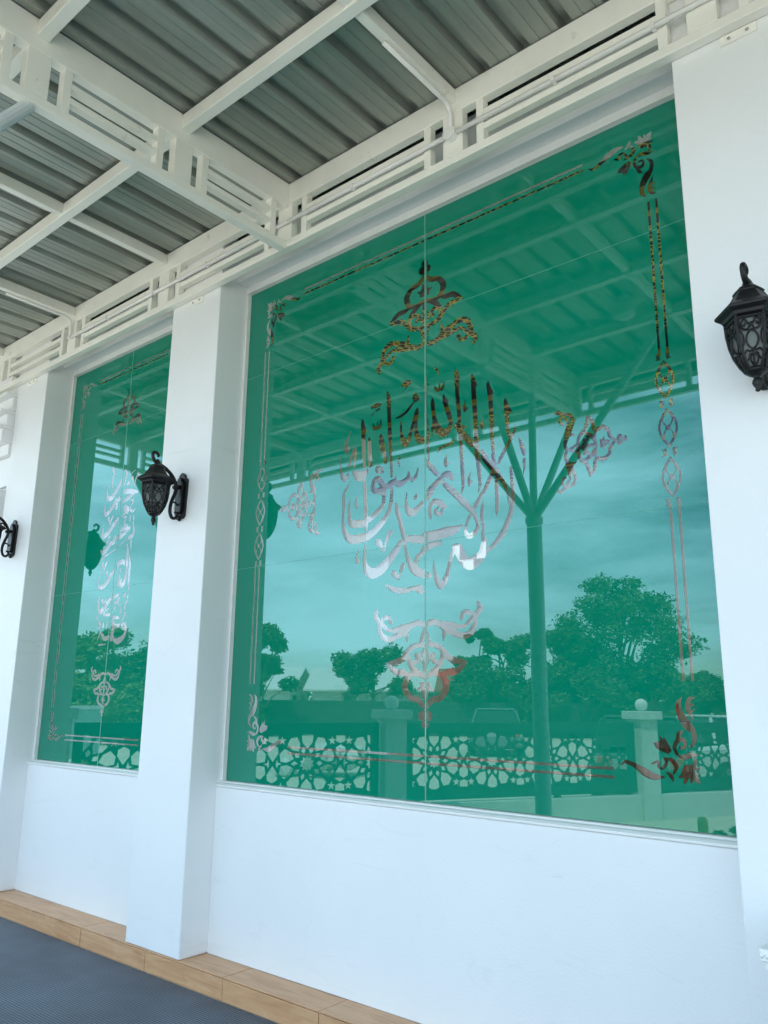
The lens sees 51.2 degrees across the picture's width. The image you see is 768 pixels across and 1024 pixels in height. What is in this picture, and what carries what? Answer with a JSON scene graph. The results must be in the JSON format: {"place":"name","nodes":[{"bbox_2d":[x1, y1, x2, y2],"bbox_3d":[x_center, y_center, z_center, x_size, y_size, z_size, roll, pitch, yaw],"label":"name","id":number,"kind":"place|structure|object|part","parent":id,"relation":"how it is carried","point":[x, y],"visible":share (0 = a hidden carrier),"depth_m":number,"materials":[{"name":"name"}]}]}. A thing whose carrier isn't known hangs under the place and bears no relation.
{"place":"outdoors","nodes":[
{"label":"outdoors","id":0,"kind":"place"},
{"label":"veranda floor","id":1,"kind":"structure","parent":0,"visible":0},
{"bbox_2d":[0,917,276,1023],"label":"cushion mat","id":2,"kind":"object","parent":1,"relation":"on","point":[46,979],"depth_m":4.18,"materials":[{"name":"grey carpet"}]},
{"bbox_2d":[0,0,767,1023],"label":"mosque building","id":3,"kind":"structure","parent":1,"relation":"on","point":[392,648],"depth_m":4.03,"materials":[{"name":"white paint"}]},
{"bbox_2d":[0,517,18,557],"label":"wall lantern","id":4,"kind":"object","parent":3,"relation":"attached to","point":[11,532],"depth_m":6.50,"materials":[{"name":"black metal"}]},
{"bbox_2d":[27,324,172,776],"bbox_3d":[-1.997,0.243,5.976,1.748,3.211,0.119,-10,-17,39],"label":"window","id":5,"kind":"structure","parent":3,"relation":"in","point":[76,710],"depth_m":6.07,"materials":[{"name":"green glass"}]},
{"bbox_2d":[137,451,188,524],"bbox_3d":[-1.383,-0.140,5.005,0.229,0.472,0.316,-10,-17,39],"label":"wall lantern","id":6,"kind":"object","parent":3,"relation":"attached to","point":[156,480],"depth_m":4.94,"materials":[{"name":"black metal"}]},
{"bbox_2d":[0,0,767,393],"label":"canopy","id":7,"kind":"object","parent":3,"relation":"attached to","point":[146,146],"visible":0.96,"depth_m":4.16,"materials":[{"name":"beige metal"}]},
{"bbox_2d":[6,0,708,339],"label":"electrical conduit","id":8,"kind":"object","parent":7,"relation":"attached to","point":[450,133],"visible":1,"depth_m":4.04,"materials":[{"name":"white plastic"}]},
{"bbox_2d":[215,85,737,848],"bbox_3d":[0.209,-0.159,4.158,2.987,3.211,0.119,-10,-17,39],"label":"window","id":9,"kind":"structure","parent":3,"relation":"in","point":[572,655],"depth_m":3.85,"materials":[{"name":"green glass"}]},
{"bbox_2d":[620,703,693,783],"bbox_3d":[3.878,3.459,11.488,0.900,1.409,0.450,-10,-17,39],"label":"decal","id":10,"kind":"object","parent":3,"relation":"on","point":[662,745],"visible":0.12,"depth_m":11.20,"materials":[{"name":"brown plastic"}]},
{"bbox_3d":[3.566,3.569,11.442,0.430,1.050,0.019,-10,-17,39],"label":"door","id":11,"kind":"part","parent":10,"relation":"part of","materials":[{"name":"brown plastic"}]},
{"bbox_3d":[3.910,3.506,11.159,0.430,1.050,0.019,-10,-17,39],"label":"door","id":12,"kind":"part","parent":10,"relation":"part of","materials":[{"name":"brown plastic"}]},
{"bbox_2d":[714,262,767,391],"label":"wall lantern","id":13,"kind":"object","parent":3,"relation":"attached to","point":[741,318],"depth_m":2.71,"materials":[{"name":"black metal"}]}
]}

